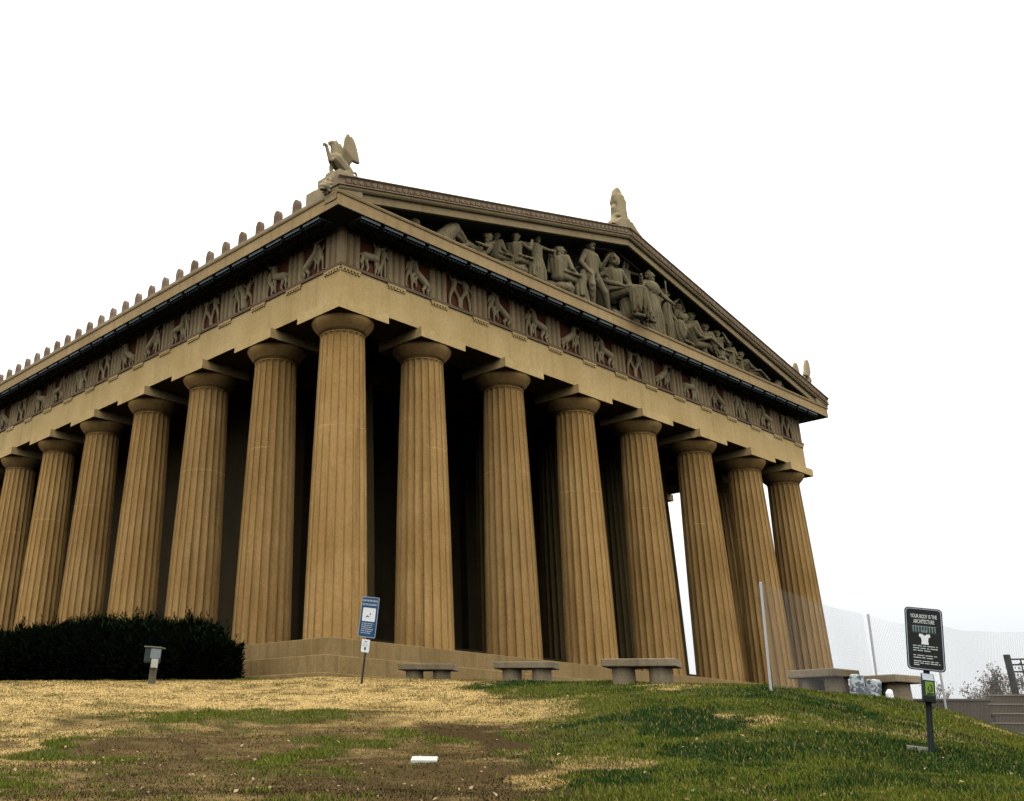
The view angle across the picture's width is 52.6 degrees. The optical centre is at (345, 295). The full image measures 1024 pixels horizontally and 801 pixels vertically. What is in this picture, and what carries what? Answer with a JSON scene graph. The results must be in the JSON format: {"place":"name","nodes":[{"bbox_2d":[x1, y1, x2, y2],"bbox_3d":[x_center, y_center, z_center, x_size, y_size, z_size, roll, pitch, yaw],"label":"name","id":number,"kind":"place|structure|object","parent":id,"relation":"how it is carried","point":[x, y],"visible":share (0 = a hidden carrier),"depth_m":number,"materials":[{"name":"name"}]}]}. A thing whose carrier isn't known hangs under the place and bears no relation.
{"place":"outdoors","nodes":[
{"label":"outdoors","id":0,"kind":"place"},
{"bbox_2d":[0,676,1023,800],"bbox_3d":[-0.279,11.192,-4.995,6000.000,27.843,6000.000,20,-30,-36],"label":"lawn","id":1,"kind":"structure","parent":0,"point":[277,729],"depth_m":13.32,"materials":[{"name":"plant"}]},
{"bbox_2d":[0,605,245,680],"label":"hedge","id":2,"kind":"object","parent":1,"relation":"on","point":[101,647],"visible":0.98,"depth_m":30.88,"materials":[{"name":"green plant"}]},
{"bbox_2d":[144,646,165,683],"bbox_3d":[-4.579,8.902,24.000,0.430,1.135,0.332,0,-24,11],"label":"utility post","id":3,"kind":"object","parent":1,"relation":"on","point":[152,656],"visible":0.92,"depth_m":24.01,"materials":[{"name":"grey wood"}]},
{"bbox_2d":[358,596,379,683],"bbox_3d":[0.472,8.028,23.194,0.475,2.210,0.064,-5,-24,33],"label":"exercise sign","id":4,"kind":"object","parent":1,"relation":"on","point":[368,617],"visible":1,"depth_m":23.35,"materials":[{"name":"blue metal"}]},
{"bbox_2d":[0,169,833,687],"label":"greek temple","id":5,"kind":"structure","parent":1,"relation":"on","point":[282,445],"depth_m":39.99,"materials":[{"name":"concrete"}]},
{"bbox_2d":[323,134,359,176],"bbox_3d":[-0.188,-4.667,34.322,1.639,1.654,0.742,20,-30,-36],"label":"griffin statue","id":6,"kind":"object","parent":5,"relation":"on","point":[344,157],"visible":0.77,"depth_m":34.14,"materials":[{"name":"stone"}]},
{"bbox_2d":[410,218,419,224],"bbox_3d":[2.676,-2.190,36.163,1.738,0.835,0.923,20,-30,-36],"label":"pediment statue","id":7,"kind":"object","parent":5,"relation":"on","point":[416,220],"visible":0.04,"depth_m":35.64,"materials":[{"name":"stone"}]},
{"bbox_2d":[436,222,467,243],"bbox_3d":[3.724,-2.045,36.817,0.778,1.601,1.918,-18,-31,37],"label":"pediment statue","id":8,"kind":"object","parent":5,"relation":"on","point":[453,231],"visible":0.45,"depth_m":36.71,"materials":[{"name":"stone"}]},
{"bbox_2d":[463,233,494,256],"bbox_3d":[4.818,-1.923,37.590,0.885,1.573,2.765,-16,-29,33],"label":"pediment statue","id":9,"kind":"object","parent":5,"relation":"on","point":[487,247],"visible":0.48,"depth_m":37.74,"materials":[{"name":"stone"}]},
{"bbox_2d":[490,232,514,264],"bbox_3d":[5.684,-1.519,38.739,1.662,2.019,1.063,20,-30,-36],"label":"pediment statue","id":10,"kind":"object","parent":5,"relation":"on","point":[501,253],"visible":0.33,"depth_m":38.57,"materials":[{"name":"stone"}]},
{"bbox_2d":[502,233,537,276],"bbox_3d":[6.484,-1.476,39.078,1.866,2.117,1.090,20,-30,-36],"label":"pediment statue","id":11,"kind":"object","parent":5,"relation":"on","point":[525,263],"visible":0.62,"depth_m":38.92,"materials":[{"name":"stone"}]},
{"bbox_2d":[524,236,556,281],"bbox_3d":[7.564,-1.192,40.155,2.142,2.600,0.900,20,-30,-36],"label":"pediment statue","id":12,"kind":"object","parent":5,"relation":"on","point":[536,251],"visible":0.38,"depth_m":39.95,"materials":[{"name":"stone"}]},
{"bbox_2d":[546,251,579,269],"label":"pediment statue","id":13,"kind":"object","parent":5,"relation":"on","point":[550,254],"visible":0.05,"depth_m":41.74,"materials":[{"name":"stone"}]},
{"bbox_2d":[547,246,585,298],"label":"pediment statue","id":14,"kind":"object","parent":5,"relation":"on","point":[571,279],"visible":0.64,"depth_m":40.53,"materials":[{"name":"stone"}]},
{"bbox_2d":[578,242,609,309],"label":"pediment statue","id":15,"kind":"object","parent":5,"relation":"on","point":[591,264],"visible":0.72,"depth_m":41.87,"materials":[{"name":"stone"}]},
{"bbox_2d":[587,252,656,323],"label":"pediment statue","id":16,"kind":"object","parent":5,"relation":"on","point":[628,299],"visible":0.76,"depth_m":42.50,"materials":[{"name":"stone"}]},
{"bbox_2d":[607,187,641,236],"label":"palmette ornament","id":17,"kind":"object","parent":5,"relation":"on","point":[619,215],"visible":0.65,"depth_m":44.63,"materials":[{"name":"stone"}]},
{"bbox_2d":[615,261,644,282],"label":"pediment statue","id":18,"kind":"object","parent":5,"relation":"on","point":[625,268],"visible":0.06,"depth_m":44.77,"materials":[{"name":"stone"}]},
{"bbox_2d":[639,269,674,334],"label":"pediment statue","id":19,"kind":"object","parent":5,"relation":"on","point":[655,293],"visible":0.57,"depth_m":44.22,"materials":[{"name":"stone"}]},
{"bbox_2d":[660,281,676,338],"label":"pediment statue","id":20,"kind":"object","parent":5,"relation":"on","point":[669,316],"visible":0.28,"depth_m":45.03,"materials":[{"name":"stone"}]},
{"bbox_2d":[671,298,685,318],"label":"pediment statue","id":21,"kind":"object","parent":5,"relation":"on","point":[677,309],"visible":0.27,"depth_m":46.21,"materials":[{"name":"stone"}]},
{"bbox_2d":[686,312,708,353],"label":"pediment statue","id":22,"kind":"object","parent":5,"relation":"on","point":[691,315],"visible":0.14,"depth_m":46.54,"materials":[{"name":"stone"}]},
{"bbox_2d":[674,313,725,359],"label":"pediment statue","id":23,"kind":"object","parent":5,"relation":"on","point":[691,335],"visible":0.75,"depth_m":45.25,"materials":[{"name":"stone"}]},
{"bbox_2d":[700,323,724,356],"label":"pediment statue","id":24,"kind":"object","parent":5,"relation":"on","point":[704,327],"visible":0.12,"depth_m":47.15,"materials":[{"name":"stone"}]},
{"bbox_2d":[713,330,735,365],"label":"pediment statue","id":25,"kind":"object","parent":5,"relation":"on","point":[729,355],"visible":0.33,"depth_m":47.38,"materials":[{"name":"stone"}]},
{"bbox_2d":[724,341,744,369],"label":"pediment statue","id":26,"kind":"object","parent":5,"relation":"on","point":[739,362],"visible":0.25,"depth_m":47.99,"materials":[{"name":"stone"}]},
{"bbox_2d":[737,351,770,380],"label":"pediment statue","id":27,"kind":"object","parent":5,"relation":"on","point":[749,367],"visible":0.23,"depth_m":48.44,"materials":[{"name":"stone"}]},
{"bbox_2d":[774,380,783,387],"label":"pediment statue","id":28,"kind":"object","parent":5,"relation":"on","point":[778,382],"visible":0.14,"depth_m":50.16,"materials":[{"name":"stone"}]},
{"bbox_2d":[792,360,811,382],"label":"griffin statue","id":29,"kind":"object","parent":5,"relation":"on","point":[806,370],"visible":0.47,"depth_m":52.64,"materials":[{"name":"stone"}]},
{"bbox_2d":[411,756,437,762],"bbox_3d":[0.859,5.061,10.993,0.283,0.100,0.318,-2,-17,7],"label":"stone marker","id":30,"kind":"object","parent":1,"relation":"on","point":[419,759],"visible":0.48,"depth_m":10.90,"materials":[{"name":"white stone"}]},
{"bbox_2d":[398,663,458,679],"bbox_3d":[2.129,9.743,26.036,1.467,0.546,0.620,-7,-26,19],"label":"stone bench","id":31,"kind":"object","parent":1,"relation":"on","point":[442,671],"visible":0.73,"depth_m":25.86,"materials":[{"name":"concrete"}]},
{"bbox_2d":[0,683,1023,800],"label":"fallen leaves","id":32,"kind":"object","parent":1,"relation":"on","point":[449,776],"visible":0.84,"depth_m":10.03,"materials":[{"name":"brown plant"}]},
{"bbox_2d":[493,661,559,680],"bbox_3d":[4.307,8.994,24.044,1.470,0.585,0.620,-10,-26,24],"label":"stone bench","id":33,"kind":"object","parent":1,"relation":"on","point":[541,670],"visible":0.84,"depth_m":23.87,"materials":[{"name":"concrete"}]},
{"bbox_2d":[601,658,681,683],"bbox_3d":[5.873,7.502,20.060,1.470,0.593,0.620,-10,-27,25],"label":"stone bench","id":34,"kind":"object","parent":1,"relation":"on","point":[660,670],"visible":0.87,"depth_m":19.90,"materials":[{"name":"concrete"}]},
{"bbox_2d":[788,668,859,693],"bbox_3d":[9.465,7.712,20.006,0.800,0.616,1.065,15,-27,-27],"label":"stone bench","id":35,"kind":"object","parent":1,"relation":"on","point":[846,673],"visible":0.66,"depth_m":19.76,"materials":[{"name":"concrete"}]},
{"bbox_2d":[849,674,865,694],"bbox_3d":[9.876,7.535,19.552,0.260,0.450,0.243,-13,-28,30],"label":"wrapped bale","id":36,"kind":"object","parent":1,"relation":"on","point":[857,684],"visible":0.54,"depth_m":19.48},
{"bbox_2d":[865,679,881,695],"bbox_3d":[10.191,7.605,19.589,0.270,0.380,0.263,12,-26,-22],"label":"wrapped bale","id":37,"kind":"object","parent":1,"relation":"on","point":[872,686],"visible":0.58,"depth_m":19.52},
{"bbox_2d":[885,689,893,697],"bbox_3d":[10.206,7.488,19.012,0.164,0.230,0.164,6,-25,-11],"label":"white bag","id":38,"kind":"object","parent":1,"relation":"on","point":[889,692],"visible":0.63,"depth_m":18.97,"materials":[{"name":"plastic"}]},
{"bbox_2d":[758,582,1023,734],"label":"wire fence","id":39,"kind":"object","parent":1,"relation":"on","point":[846,643],"visible":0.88,"depth_m":19.35,"materials":[{"name":"metal"}]},
{"bbox_2d":[864,674,920,700],"bbox_3d":[10.979,8.029,20.535,0.800,0.624,1.071,13,-27,-25],"label":"stone bench","id":40,"kind":"object","parent":1,"relation":"on","point":[898,685],"visible":0.42,"depth_m":20.20,"materials":[{"name":"concrete"}]},
{"bbox_2d":[906,745,927,751],"bbox_3d":[6.120,4.890,10.865,0.222,0.100,0.290,-5,-30,28],"label":"flat rock","id":41,"kind":"object","parent":1,"relation":"on","point":[919,748],"visible":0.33,"depth_m":10.77,"materials":[{"name":"grey stone"}]},
{"bbox_2d":[904,607,945,752],"bbox_3d":[6.252,4.255,10.879,0.364,1.764,0.143,-1,-23,24],"label":"notice sign","id":42,"kind":"object","parent":1,"relation":"on","point":[925,649],"visible":1,"depth_m":11.06,"materials":[{"name":"black metal"}]},
{"bbox_2d":[913,681,953,698],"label":"bare tree","id":43,"kind":"object","parent":1,"relation":"on","point":[947,696],"visible":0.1,"depth_m":73.30,"materials":[{"name":"grey plant"}]},
{"bbox_2d":[913,699,993,723],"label":"wall","id":44,"kind":"structure","parent":1,"relation":"on","point":[967,704],"depth_m":29.80,"materials":[{"name":"concrete"}]},
{"bbox_2d":[963,688,988,698],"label":"bare tree","id":45,"kind":"object","parent":1,"relation":"on","point":[977,695],"visible":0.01,"depth_m":76.86,"materials":[{"name":"grey plant"}]},
{"bbox_2d":[959,681,1021,698],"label":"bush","id":46,"kind":"object","parent":1,"relation":"on","point":[966,691],"visible":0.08,"depth_m":71.16,"materials":[{"name":"grey plant"}]},
{"bbox_2d":[973,661,1023,698],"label":"bare tree","id":47,"kind":"object","parent":1,"relation":"on","point":[996,683],"visible":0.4,"depth_m":72.16,"materials":[{"name":"grey plant"}]},
{"bbox_2d":[978,670,1022,693],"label":"bare tree","id":48,"kind":"object","parent":1,"relation":"on","point":[1007,678],"visible":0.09,"depth_m":74.08,"materials":[{"name":"grey plant"}]},
{"bbox_2d":[988,694,1023,733],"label":"stone steps","id":49,"kind":"structure","parent":1,"relation":"on","point":[1015,699],"depth_m":26.00,"materials":[{"name":"concrete"}]},
{"bbox_2d":[1003,654,1023,693],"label":"metal gate","id":50,"kind":"structure","parent":49,"relation":"on","point":[1010,676],"depth_m":27.56,"materials":[{"name":"metal"}]},
{"bbox_2d":[0,0,1023,698],"label":"sky","id":51,"kind":"structure","parent":0,"point":[844,179],"materials":[{"name":"white"}]}
]}

